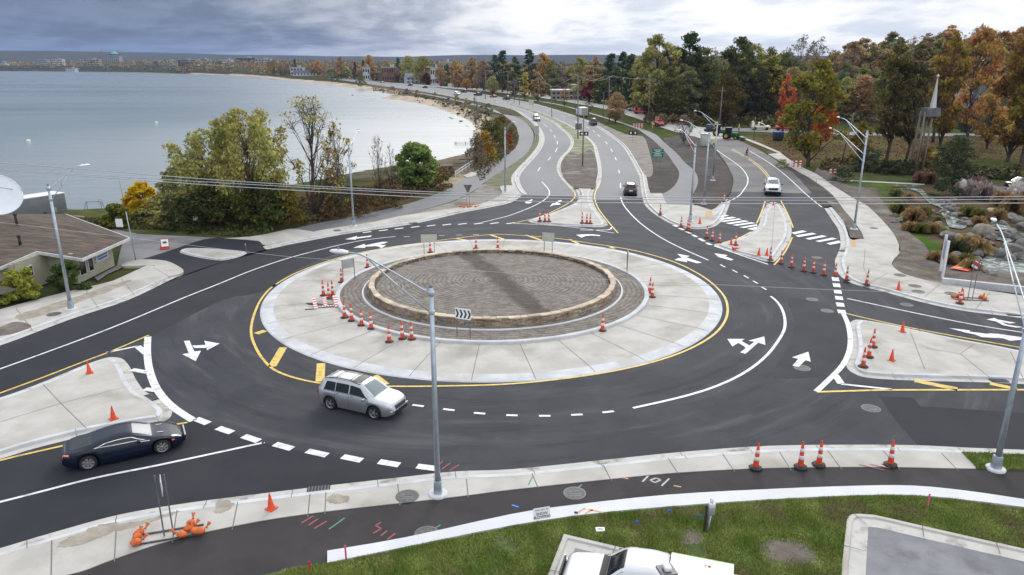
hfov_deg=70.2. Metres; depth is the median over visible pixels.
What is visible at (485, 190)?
soil verge
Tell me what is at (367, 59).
broadleaf tree
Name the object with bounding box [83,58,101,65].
town building
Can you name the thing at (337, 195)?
bare tree
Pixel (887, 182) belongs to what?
footpath
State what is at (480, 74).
broadleaf tree
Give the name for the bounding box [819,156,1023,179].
undergrowth
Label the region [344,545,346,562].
marker stake
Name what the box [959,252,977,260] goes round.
ornamental grass
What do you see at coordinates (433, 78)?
roadside building
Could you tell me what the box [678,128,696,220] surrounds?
street lamp
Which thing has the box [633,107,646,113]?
car
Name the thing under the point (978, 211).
ornamental grass
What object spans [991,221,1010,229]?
pond water
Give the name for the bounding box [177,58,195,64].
town building
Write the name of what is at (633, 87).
broadleaf tree
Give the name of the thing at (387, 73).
roadside building
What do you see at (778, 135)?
waste bin
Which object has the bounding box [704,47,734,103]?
bare tree
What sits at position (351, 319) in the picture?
channelizer cone
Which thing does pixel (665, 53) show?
broadleaf tree
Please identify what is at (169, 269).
pavement
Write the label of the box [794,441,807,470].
channelizer cone
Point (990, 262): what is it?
pond water
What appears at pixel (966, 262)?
ornamental grass
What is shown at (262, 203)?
bush
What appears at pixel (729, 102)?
broadleaf tree
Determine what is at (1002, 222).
rock
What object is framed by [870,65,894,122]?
broadleaf tree
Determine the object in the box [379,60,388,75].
broadleaf tree
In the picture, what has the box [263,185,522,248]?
pavement
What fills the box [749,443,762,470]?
channelizer cone
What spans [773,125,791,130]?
car
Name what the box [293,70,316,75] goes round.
gabled house
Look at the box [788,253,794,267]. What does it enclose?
channelizer cone
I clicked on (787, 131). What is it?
cross road
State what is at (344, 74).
broadleaf tree
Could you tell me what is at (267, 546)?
cycle path
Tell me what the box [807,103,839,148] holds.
broadleaf tree
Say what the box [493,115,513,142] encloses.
bush
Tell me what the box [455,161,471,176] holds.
path railing
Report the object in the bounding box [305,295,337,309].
barricade pile
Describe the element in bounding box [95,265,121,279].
house path
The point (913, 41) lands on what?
bare tree
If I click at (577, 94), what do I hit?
utility pole
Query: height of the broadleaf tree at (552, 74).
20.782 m
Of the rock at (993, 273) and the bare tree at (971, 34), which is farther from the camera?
the bare tree at (971, 34)
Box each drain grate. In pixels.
[143,393,158,400]
[307,485,329,491]
[989,378,1008,381]
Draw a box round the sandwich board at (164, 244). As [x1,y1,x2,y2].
[160,239,169,248]
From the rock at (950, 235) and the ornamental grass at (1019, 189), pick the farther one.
the ornamental grass at (1019, 189)
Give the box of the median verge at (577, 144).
[366,82,595,158]
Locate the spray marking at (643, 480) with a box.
[301,461,887,539]
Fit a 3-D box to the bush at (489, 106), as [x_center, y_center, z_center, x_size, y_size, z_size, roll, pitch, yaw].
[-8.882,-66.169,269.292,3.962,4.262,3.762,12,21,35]
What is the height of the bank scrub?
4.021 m
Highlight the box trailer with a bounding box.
[9,191,66,213]
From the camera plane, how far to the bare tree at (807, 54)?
284.79 m
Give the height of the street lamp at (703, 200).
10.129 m
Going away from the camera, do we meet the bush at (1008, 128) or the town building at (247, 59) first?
the bush at (1008, 128)
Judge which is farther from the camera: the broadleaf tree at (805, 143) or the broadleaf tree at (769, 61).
the broadleaf tree at (769, 61)
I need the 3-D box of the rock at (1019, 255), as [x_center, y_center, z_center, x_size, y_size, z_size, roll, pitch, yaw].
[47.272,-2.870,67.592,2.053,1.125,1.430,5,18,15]
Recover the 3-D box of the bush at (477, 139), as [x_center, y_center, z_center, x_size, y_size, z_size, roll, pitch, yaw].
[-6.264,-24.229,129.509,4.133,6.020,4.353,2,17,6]
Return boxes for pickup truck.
[558,547,670,574]
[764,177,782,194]
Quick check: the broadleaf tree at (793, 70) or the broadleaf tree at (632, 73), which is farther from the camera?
the broadleaf tree at (632, 73)
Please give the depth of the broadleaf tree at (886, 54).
304.36 m
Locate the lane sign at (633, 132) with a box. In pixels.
[629,131,637,142]
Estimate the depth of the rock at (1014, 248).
69.71 m
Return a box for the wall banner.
[95,251,108,262]
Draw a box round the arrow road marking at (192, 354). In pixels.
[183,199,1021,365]
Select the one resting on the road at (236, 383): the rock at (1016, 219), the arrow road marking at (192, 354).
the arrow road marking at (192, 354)
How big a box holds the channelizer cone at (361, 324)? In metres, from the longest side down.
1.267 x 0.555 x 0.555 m
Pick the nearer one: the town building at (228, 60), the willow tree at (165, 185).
the willow tree at (165, 185)
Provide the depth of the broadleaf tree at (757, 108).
226.90 m
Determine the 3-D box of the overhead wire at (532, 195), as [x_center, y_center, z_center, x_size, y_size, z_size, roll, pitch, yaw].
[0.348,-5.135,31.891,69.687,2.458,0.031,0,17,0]
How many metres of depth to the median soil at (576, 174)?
124.00 m
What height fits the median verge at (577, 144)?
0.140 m
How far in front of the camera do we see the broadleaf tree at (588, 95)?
349.28 m
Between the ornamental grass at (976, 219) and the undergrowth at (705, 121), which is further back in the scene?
the undergrowth at (705, 121)
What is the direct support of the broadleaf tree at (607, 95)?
on the ground at (884, 187)
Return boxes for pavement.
[0,265,183,344]
[0,445,975,574]
[121,259,183,279]
[225,229,311,244]
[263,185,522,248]
[643,172,723,225]
[768,153,898,270]
[825,207,1023,317]
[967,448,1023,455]
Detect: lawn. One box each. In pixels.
[264,496,1023,574]
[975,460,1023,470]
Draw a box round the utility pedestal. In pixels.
[703,498,715,532]
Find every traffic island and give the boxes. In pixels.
[0,357,171,458]
[180,248,245,259]
[529,173,607,226]
[715,202,791,261]
[846,320,1023,383]
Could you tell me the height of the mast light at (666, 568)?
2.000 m
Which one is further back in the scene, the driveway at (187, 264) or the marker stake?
the driveway at (187, 264)
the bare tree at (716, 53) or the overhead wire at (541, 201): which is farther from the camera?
the bare tree at (716, 53)
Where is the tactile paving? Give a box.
[705,210,712,216]
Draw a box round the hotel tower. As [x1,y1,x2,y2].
[106,51,122,65]
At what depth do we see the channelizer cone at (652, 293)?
55.52 m
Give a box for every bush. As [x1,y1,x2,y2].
[0,266,42,304]
[45,259,92,290]
[98,203,134,228]
[136,190,197,227]
[159,194,213,229]
[175,185,239,232]
[209,191,266,233]
[232,178,301,233]
[262,185,308,227]
[318,194,348,219]
[324,69,339,80]
[345,189,383,217]
[354,76,367,85]
[376,183,403,207]
[434,174,452,191]
[464,134,486,164]
[471,130,498,161]
[480,119,507,152]
[483,103,493,112]
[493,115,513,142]
[506,133,513,147]
[775,159,789,167]
[829,165,857,182]
[849,148,884,170]
[872,159,901,174]
[892,161,916,174]
[906,145,938,167]
[927,176,964,197]
[998,124,1014,144]
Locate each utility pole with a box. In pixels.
[484,70,485,98]
[551,85,551,116]
[572,75,583,138]
[582,114,583,165]
[605,76,609,121]
[645,80,654,123]
[719,86,724,123]
[841,113,853,160]
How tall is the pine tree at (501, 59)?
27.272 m
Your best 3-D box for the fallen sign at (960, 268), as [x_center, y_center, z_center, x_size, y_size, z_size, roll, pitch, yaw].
[38.377,-1.920,64.507,4.439,0.152,1.456,10,20,30]
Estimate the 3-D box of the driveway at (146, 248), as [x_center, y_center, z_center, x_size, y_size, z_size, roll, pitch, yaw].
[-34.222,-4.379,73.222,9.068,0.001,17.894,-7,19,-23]
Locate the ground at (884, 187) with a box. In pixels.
[0,51,1023,564]
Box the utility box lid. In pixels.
[595,527,604,532]
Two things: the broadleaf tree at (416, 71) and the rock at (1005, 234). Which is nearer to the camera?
the rock at (1005, 234)
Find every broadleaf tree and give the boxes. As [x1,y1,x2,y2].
[120,181,156,215]
[267,60,278,73]
[283,63,289,73]
[312,60,321,73]
[321,64,326,74]
[335,57,346,78]
[341,67,349,78]
[360,55,374,73]
[369,62,377,80]
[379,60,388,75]
[392,68,401,80]
[393,140,438,188]
[397,55,416,78]
[413,56,431,83]
[422,73,430,84]
[432,60,444,73]
[434,67,447,86]
[448,58,461,85]
[461,57,477,88]
[461,78,471,89]
[473,67,491,80]
[475,61,491,90]
[486,76,498,93]
[498,76,508,89]
[503,56,522,91]
[508,79,518,97]
[520,72,530,98]
[526,80,538,91]
[531,52,556,93]
[531,78,545,100]
[543,60,563,93]
[549,70,567,88]
[563,65,579,88]
[568,55,593,99]
[580,71,594,101]
[582,56,604,102]
[592,78,606,103]
[600,77,611,103]
[600,86,613,100]
[604,92,628,122]
[627,56,650,98]
[628,81,640,105]
[631,34,682,115]
[635,70,656,111]
[635,76,647,110]
[651,66,689,120]
[660,45,689,106]
[667,31,706,92]
[672,69,702,114]
[681,66,697,115]
[684,45,721,111]
[689,64,719,116]
[693,63,725,112]
[707,72,749,125]
[719,36,761,113]
[719,58,729,67]
[732,66,758,116]
[739,43,772,102]
[744,68,772,117]
[754,54,784,118]
[754,65,791,119]
[764,46,786,70]
[775,50,793,67]
[775,73,796,130]
[777,57,850,165]
[777,66,804,109]
[780,58,811,101]
[807,76,844,114]
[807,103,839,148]
[829,71,853,112]
[830,50,848,71]
[833,76,856,119]
[837,41,870,73]
[839,63,855,78]
[842,42,859,61]
[842,74,877,116]
[845,75,879,119]
[848,121,873,163]
[853,67,870,106]
[856,46,879,77]
[858,37,879,51]
[866,70,876,102]
[870,48,901,71]
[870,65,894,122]
[874,42,913,160]
[875,47,893,66]
[877,31,905,52]
[878,32,907,51]
[885,60,930,110]
[893,48,936,159]
[903,50,914,60]
[913,42,935,67]
[913,52,934,68]
[920,33,935,49]
[925,32,972,148]
[928,40,961,141]
[929,134,980,186]
[932,43,946,57]
[933,37,947,54]
[943,24,961,40]
[953,23,1009,136]
[956,114,981,132]
[957,36,983,59]
[964,64,979,78]
[967,77,1014,148]
[970,29,1000,66]
[982,30,1016,74]
[982,112,1003,127]
[986,38,1023,161]
[986,45,1016,79]
[1005,26,1023,43]
[1006,83,1023,165]
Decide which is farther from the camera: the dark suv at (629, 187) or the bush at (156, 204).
the dark suv at (629, 187)
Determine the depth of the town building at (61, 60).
2476.48 m
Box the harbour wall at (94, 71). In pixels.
[57,71,123,71]
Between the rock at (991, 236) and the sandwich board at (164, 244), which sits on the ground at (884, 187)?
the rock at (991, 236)
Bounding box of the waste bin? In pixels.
[773,131,783,140]
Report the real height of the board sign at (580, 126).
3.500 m
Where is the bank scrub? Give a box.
[372,85,487,131]
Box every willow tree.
[154,162,219,217]
[162,118,271,218]
[199,106,305,217]
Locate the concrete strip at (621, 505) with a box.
[327,485,1023,563]
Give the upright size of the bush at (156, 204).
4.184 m
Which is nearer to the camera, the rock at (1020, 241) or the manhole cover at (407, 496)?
the manhole cover at (407, 496)
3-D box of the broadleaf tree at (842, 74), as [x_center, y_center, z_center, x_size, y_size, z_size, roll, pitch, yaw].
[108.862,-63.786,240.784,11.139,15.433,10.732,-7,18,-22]
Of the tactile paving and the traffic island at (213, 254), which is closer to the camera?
the traffic island at (213, 254)
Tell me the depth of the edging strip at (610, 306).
50.04 m
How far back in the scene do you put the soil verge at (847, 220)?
83.13 m
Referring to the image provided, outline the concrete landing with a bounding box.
[464,172,476,177]
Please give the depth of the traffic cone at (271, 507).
29.12 m
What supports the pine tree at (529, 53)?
on the ground at (884, 187)
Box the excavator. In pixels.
[704,122,716,131]
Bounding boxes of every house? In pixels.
[0,213,130,293]
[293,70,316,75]
[404,73,422,83]
[916,70,1001,113]
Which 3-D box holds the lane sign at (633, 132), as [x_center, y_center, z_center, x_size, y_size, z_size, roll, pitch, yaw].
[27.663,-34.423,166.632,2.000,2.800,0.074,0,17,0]
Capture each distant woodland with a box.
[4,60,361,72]
[225,60,502,84]
[362,61,808,87]
[622,34,1022,108]
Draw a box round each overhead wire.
[0,162,1023,197]
[0,169,1014,200]
[0,170,1010,203]
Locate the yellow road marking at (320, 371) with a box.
[0,149,1023,460]
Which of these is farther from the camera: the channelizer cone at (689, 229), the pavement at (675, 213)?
the pavement at (675, 213)
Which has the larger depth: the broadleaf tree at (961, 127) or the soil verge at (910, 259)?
the broadleaf tree at (961, 127)
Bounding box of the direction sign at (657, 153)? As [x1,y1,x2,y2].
[652,149,663,169]
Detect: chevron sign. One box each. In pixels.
[341,258,354,281]
[421,234,436,252]
[455,307,470,338]
[542,232,553,249]
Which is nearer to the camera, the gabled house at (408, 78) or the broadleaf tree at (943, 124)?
the broadleaf tree at (943, 124)
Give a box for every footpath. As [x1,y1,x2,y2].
[746,138,781,153]
[842,180,923,184]
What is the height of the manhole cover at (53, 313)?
0.016 m
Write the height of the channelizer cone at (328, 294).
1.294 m
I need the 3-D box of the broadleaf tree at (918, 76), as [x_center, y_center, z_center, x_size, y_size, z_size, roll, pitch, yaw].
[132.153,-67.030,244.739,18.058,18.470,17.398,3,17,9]
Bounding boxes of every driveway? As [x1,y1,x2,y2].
[109,228,135,234]
[117,231,210,269]
[144,238,266,274]
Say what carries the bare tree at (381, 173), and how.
on the ground at (884, 187)
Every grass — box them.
[888,188,904,196]
[888,200,909,212]
[900,205,927,220]
[900,221,915,231]
[902,192,916,199]
[910,222,931,233]
[911,171,926,182]
[917,205,934,215]
[924,250,941,261]
[925,171,938,183]
[927,221,943,233]
[932,216,942,221]
[938,253,959,264]
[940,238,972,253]
[955,177,971,188]
[956,232,983,243]
[957,204,976,216]
[957,257,982,270]
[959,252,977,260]
[962,179,986,198]
[967,237,995,254]
[968,207,988,217]
[969,215,989,225]
[970,181,996,200]
[972,175,989,184]
[986,207,1008,220]
[989,189,1012,205]
[997,192,1023,212]
[1007,180,1023,191]
[1010,185,1023,195]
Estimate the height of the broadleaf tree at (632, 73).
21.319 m
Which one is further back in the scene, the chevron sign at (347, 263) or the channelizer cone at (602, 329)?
the chevron sign at (347, 263)
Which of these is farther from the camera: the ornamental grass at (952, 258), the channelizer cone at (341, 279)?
the ornamental grass at (952, 258)
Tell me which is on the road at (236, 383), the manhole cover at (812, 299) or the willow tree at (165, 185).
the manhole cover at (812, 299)
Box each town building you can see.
[38,59,50,65]
[51,58,65,65]
[65,67,78,71]
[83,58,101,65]
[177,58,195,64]
[183,60,193,65]
[222,59,233,66]
[236,57,256,65]
[255,58,271,66]
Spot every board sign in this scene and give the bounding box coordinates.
[535,126,538,140]
[575,124,581,129]
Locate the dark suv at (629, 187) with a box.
[622,181,637,195]
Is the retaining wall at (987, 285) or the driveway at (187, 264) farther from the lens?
the driveway at (187, 264)
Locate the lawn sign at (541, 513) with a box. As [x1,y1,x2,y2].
[533,506,550,528]
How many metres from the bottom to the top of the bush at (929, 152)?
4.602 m
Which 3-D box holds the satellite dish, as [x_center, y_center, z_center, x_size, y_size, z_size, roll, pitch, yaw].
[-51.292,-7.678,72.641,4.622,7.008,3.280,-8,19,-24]
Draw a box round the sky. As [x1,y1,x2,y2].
[0,0,1023,56]
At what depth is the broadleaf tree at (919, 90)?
127.45 m
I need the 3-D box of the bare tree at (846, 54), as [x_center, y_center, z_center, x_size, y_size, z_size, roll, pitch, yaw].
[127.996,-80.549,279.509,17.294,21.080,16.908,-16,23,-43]
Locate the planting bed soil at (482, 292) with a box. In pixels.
[375,253,608,316]
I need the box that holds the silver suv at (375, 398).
[317,369,407,419]
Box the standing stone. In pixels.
[958,179,966,195]
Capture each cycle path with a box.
[71,467,1023,574]
[294,90,533,231]
[512,97,697,204]
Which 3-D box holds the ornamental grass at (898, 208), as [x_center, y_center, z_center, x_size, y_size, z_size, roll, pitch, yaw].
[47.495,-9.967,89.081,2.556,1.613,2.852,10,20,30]
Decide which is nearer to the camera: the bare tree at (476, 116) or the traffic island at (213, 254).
the traffic island at (213, 254)
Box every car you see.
[532,114,539,120]
[589,118,596,124]
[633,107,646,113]
[654,117,663,125]
[749,121,770,129]
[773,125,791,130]
[1004,176,1023,186]
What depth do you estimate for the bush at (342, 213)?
84.48 m
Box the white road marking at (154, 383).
[0,113,1022,502]
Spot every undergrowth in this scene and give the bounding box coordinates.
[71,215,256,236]
[162,166,454,225]
[472,117,518,179]
[630,78,1021,126]
[643,109,778,127]
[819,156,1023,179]
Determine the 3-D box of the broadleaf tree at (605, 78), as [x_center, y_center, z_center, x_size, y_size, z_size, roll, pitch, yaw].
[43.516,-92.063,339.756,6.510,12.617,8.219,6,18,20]
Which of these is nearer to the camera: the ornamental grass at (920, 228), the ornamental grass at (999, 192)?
the ornamental grass at (920, 228)
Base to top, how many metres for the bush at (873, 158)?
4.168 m
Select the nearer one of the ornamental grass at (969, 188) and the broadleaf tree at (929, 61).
the ornamental grass at (969, 188)
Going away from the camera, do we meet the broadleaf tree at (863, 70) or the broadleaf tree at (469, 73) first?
the broadleaf tree at (863, 70)
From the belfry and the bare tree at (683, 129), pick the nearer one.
the belfry
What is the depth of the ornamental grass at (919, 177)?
111.19 m
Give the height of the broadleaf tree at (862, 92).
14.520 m
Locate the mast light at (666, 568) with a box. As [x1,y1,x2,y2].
[656,562,677,574]
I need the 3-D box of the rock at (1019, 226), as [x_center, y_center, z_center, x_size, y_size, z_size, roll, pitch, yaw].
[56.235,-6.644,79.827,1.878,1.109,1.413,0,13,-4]
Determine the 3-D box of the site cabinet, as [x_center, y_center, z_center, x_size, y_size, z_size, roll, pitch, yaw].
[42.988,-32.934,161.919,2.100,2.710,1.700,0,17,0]
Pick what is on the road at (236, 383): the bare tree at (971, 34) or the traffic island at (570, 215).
the traffic island at (570, 215)
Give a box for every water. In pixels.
[0,71,476,209]
[905,188,966,228]
[980,237,1023,272]
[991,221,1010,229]
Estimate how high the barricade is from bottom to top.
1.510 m
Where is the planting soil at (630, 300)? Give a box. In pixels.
[340,259,643,339]
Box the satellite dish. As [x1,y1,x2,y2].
[0,175,22,214]
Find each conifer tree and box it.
[352,62,357,79]
[394,58,401,81]
[443,64,449,85]
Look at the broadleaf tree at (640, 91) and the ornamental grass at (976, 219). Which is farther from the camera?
the broadleaf tree at (640, 91)
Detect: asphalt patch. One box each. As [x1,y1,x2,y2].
[771,298,847,378]
[879,396,1023,448]
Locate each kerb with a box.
[335,79,644,193]
[335,251,648,343]
[639,174,729,228]
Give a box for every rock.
[942,232,954,239]
[943,205,952,210]
[950,212,957,217]
[950,251,961,255]
[951,207,958,211]
[962,220,974,225]
[972,248,983,257]
[982,232,997,239]
[988,272,997,275]
[994,248,1011,257]
[997,220,1006,224]
[998,231,1009,237]
[1001,243,1023,252]
[1003,253,1016,260]
[1005,228,1017,233]
[1007,233,1023,239]
[1008,213,1017,219]
[1009,216,1023,223]
[1011,252,1023,259]
[1015,222,1023,230]
[1015,238,1023,246]
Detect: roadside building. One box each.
[290,65,304,75]
[362,65,371,80]
[381,64,397,81]
[430,64,439,85]
[441,59,451,80]
[550,84,585,99]
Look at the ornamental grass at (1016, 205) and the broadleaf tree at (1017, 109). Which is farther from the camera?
the broadleaf tree at (1017, 109)
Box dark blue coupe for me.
[62,421,186,469]
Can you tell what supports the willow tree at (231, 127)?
on the ground at (884, 187)
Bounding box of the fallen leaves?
[761,134,1022,164]
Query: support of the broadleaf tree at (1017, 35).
on the ground at (884, 187)
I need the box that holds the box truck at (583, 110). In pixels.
[576,107,587,117]
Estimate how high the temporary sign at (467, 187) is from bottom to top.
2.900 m
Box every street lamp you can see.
[46,163,89,310]
[330,247,447,499]
[348,130,360,226]
[502,121,515,191]
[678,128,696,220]
[680,119,709,204]
[694,110,717,180]
[829,116,868,229]
[985,216,1023,473]
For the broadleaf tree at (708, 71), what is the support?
on the ground at (884, 187)
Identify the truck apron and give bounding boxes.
[260,239,721,382]
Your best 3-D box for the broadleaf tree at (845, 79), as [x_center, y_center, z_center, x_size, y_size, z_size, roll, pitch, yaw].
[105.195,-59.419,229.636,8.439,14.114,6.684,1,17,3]
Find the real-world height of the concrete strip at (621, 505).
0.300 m
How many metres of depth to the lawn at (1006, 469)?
32.14 m
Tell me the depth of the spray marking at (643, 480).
29.10 m
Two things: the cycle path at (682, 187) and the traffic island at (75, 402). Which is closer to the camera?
the traffic island at (75, 402)
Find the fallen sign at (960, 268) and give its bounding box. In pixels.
[922,263,970,270]
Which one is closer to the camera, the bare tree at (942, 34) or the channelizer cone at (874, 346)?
the channelizer cone at (874, 346)
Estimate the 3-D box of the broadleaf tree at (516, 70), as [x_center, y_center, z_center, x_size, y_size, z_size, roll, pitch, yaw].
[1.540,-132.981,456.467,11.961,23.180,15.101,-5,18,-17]
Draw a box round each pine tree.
[487,55,498,86]
[494,50,509,91]
[520,49,537,93]
[600,53,616,101]
[610,51,627,99]
[620,54,637,107]
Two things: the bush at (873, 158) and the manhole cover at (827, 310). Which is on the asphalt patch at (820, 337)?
the manhole cover at (827, 310)
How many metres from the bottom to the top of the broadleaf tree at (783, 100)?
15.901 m
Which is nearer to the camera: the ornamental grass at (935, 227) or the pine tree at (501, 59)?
the ornamental grass at (935, 227)
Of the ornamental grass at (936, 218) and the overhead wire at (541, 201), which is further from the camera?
the ornamental grass at (936, 218)
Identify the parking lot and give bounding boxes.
[548,534,734,574]
[842,514,1023,574]
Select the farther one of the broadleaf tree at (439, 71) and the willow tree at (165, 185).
the broadleaf tree at (439, 71)
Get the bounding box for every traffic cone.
[85,361,93,374]
[108,406,118,420]
[264,493,277,511]
[888,349,895,361]
[898,321,906,332]
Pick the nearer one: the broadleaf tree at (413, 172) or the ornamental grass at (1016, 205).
the ornamental grass at (1016, 205)
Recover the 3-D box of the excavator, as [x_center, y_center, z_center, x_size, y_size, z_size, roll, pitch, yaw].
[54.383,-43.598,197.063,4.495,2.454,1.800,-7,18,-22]
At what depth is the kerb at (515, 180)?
152.87 m
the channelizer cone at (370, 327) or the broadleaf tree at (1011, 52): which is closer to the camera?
the channelizer cone at (370, 327)
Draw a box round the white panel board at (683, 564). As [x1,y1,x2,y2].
[670,552,733,574]
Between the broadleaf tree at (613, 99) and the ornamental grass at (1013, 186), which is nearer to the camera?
the ornamental grass at (1013, 186)
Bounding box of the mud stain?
[15,280,348,546]
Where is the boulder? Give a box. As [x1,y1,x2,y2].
[972,223,993,235]
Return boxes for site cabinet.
[700,133,710,145]
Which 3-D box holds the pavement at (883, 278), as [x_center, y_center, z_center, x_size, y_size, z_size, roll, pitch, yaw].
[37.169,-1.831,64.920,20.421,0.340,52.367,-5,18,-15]
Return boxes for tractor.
[713,124,724,135]
[722,127,745,139]
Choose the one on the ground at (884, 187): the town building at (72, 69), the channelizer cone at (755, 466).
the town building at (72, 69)
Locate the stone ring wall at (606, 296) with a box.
[368,248,615,326]
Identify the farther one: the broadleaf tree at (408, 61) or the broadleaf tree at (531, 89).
the broadleaf tree at (408, 61)
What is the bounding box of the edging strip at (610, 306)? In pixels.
[362,278,622,329]
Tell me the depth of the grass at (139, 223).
80.07 m
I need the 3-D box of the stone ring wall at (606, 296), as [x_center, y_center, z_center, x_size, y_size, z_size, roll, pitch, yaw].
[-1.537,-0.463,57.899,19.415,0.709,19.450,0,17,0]
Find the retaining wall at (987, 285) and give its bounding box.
[942,277,1023,293]
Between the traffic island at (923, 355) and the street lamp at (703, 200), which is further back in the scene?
the street lamp at (703, 200)
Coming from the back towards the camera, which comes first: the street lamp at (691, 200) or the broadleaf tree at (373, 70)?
the broadleaf tree at (373, 70)
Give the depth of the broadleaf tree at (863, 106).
227.21 m
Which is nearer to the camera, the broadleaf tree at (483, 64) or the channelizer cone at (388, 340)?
the channelizer cone at (388, 340)
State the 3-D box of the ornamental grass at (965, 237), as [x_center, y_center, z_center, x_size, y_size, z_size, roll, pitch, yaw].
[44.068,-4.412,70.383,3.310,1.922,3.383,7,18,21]
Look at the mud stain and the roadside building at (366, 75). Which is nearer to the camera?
the mud stain
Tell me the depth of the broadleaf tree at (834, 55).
285.34 m
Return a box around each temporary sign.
[130,474,210,545]
[459,185,478,207]
[951,261,988,300]
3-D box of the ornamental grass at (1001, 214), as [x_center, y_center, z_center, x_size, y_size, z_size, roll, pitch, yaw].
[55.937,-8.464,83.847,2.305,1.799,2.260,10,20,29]
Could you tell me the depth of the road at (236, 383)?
40.72 m
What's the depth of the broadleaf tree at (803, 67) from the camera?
272.74 m
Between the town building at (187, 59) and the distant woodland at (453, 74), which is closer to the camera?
the distant woodland at (453, 74)
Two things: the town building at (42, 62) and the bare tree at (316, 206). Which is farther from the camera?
the town building at (42, 62)
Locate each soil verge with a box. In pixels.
[0,322,30,335]
[342,184,501,226]
[484,116,538,186]
[597,122,652,176]
[633,135,678,192]
[663,135,732,209]
[767,152,836,206]
[814,165,1023,285]
[827,201,863,238]
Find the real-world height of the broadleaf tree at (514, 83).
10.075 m
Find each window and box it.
[26,264,34,275]
[77,260,87,276]
[87,257,94,272]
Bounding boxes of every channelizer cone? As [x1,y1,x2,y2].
[320,280,326,296]
[326,282,332,298]
[330,280,334,296]
[338,268,342,282]
[340,300,348,318]
[348,303,354,321]
[357,308,364,326]
[367,311,373,329]
[385,324,393,342]
[398,321,406,339]
[407,321,415,340]
[427,242,432,252]
[599,314,606,331]
[648,277,651,293]
[649,282,655,297]
[686,221,691,231]
[709,230,714,240]
[717,231,721,242]
[732,233,737,245]
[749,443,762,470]
[767,247,772,260]
[778,250,783,263]
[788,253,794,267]
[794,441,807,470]
[800,258,806,271]
[809,259,816,273]
[812,440,825,468]
[820,260,826,275]
[831,263,838,276]
[843,266,849,280]
[857,347,868,368]
[863,270,869,285]
[866,338,873,358]
[868,329,877,348]
[883,440,897,468]
[955,287,963,304]
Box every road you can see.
[0,167,1023,476]
[0,223,435,391]
[0,421,440,547]
[329,78,641,199]
[390,82,722,148]
[710,138,810,192]
[714,128,997,136]
[995,186,1006,191]
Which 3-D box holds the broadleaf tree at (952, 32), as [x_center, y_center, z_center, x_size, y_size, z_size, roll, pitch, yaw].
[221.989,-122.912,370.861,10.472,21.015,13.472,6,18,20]
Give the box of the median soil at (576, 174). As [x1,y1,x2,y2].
[560,150,597,188]
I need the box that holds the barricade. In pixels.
[790,161,803,169]
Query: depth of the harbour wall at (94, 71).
2086.06 m
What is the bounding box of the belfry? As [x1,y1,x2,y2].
[908,74,940,170]
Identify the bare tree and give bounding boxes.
[274,95,351,219]
[318,122,356,217]
[369,136,386,193]
[384,143,398,189]
[470,129,482,160]
[471,96,479,126]
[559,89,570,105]
[653,57,687,109]
[674,114,695,142]
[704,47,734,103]
[786,34,821,96]
[802,36,837,78]
[822,51,870,80]
[906,36,923,50]
[930,32,947,47]
[962,26,982,44]
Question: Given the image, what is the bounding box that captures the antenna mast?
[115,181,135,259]
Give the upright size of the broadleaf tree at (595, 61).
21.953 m
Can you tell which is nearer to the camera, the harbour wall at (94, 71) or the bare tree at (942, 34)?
the bare tree at (942, 34)
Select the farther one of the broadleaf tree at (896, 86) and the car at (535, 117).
the car at (535, 117)
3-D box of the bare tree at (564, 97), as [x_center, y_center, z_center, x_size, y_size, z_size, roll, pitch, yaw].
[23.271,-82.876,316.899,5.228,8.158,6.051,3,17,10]
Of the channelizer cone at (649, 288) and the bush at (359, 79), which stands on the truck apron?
the channelizer cone at (649, 288)
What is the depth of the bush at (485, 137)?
134.40 m
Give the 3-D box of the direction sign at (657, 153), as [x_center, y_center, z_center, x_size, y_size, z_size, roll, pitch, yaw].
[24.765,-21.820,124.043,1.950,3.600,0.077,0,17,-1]
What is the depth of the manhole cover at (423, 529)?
28.00 m
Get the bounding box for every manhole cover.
[46,312,61,315]
[396,489,418,502]
[414,526,437,534]
[563,487,585,499]
[794,365,810,370]
[806,297,818,300]
[820,309,833,312]
[861,404,880,412]
[900,303,913,306]
[908,284,921,287]
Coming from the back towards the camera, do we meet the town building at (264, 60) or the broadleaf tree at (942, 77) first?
the town building at (264, 60)
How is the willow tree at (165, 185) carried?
on the ground at (884, 187)
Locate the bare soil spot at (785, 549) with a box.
[678,531,819,570]
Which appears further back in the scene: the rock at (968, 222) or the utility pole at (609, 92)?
the utility pole at (609, 92)
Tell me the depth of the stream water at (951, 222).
87.24 m
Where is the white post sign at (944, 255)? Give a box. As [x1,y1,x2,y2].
[939,235,950,278]
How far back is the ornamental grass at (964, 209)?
86.77 m
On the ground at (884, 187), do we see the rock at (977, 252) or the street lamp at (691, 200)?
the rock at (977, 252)
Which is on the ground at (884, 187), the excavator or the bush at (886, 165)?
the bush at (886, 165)

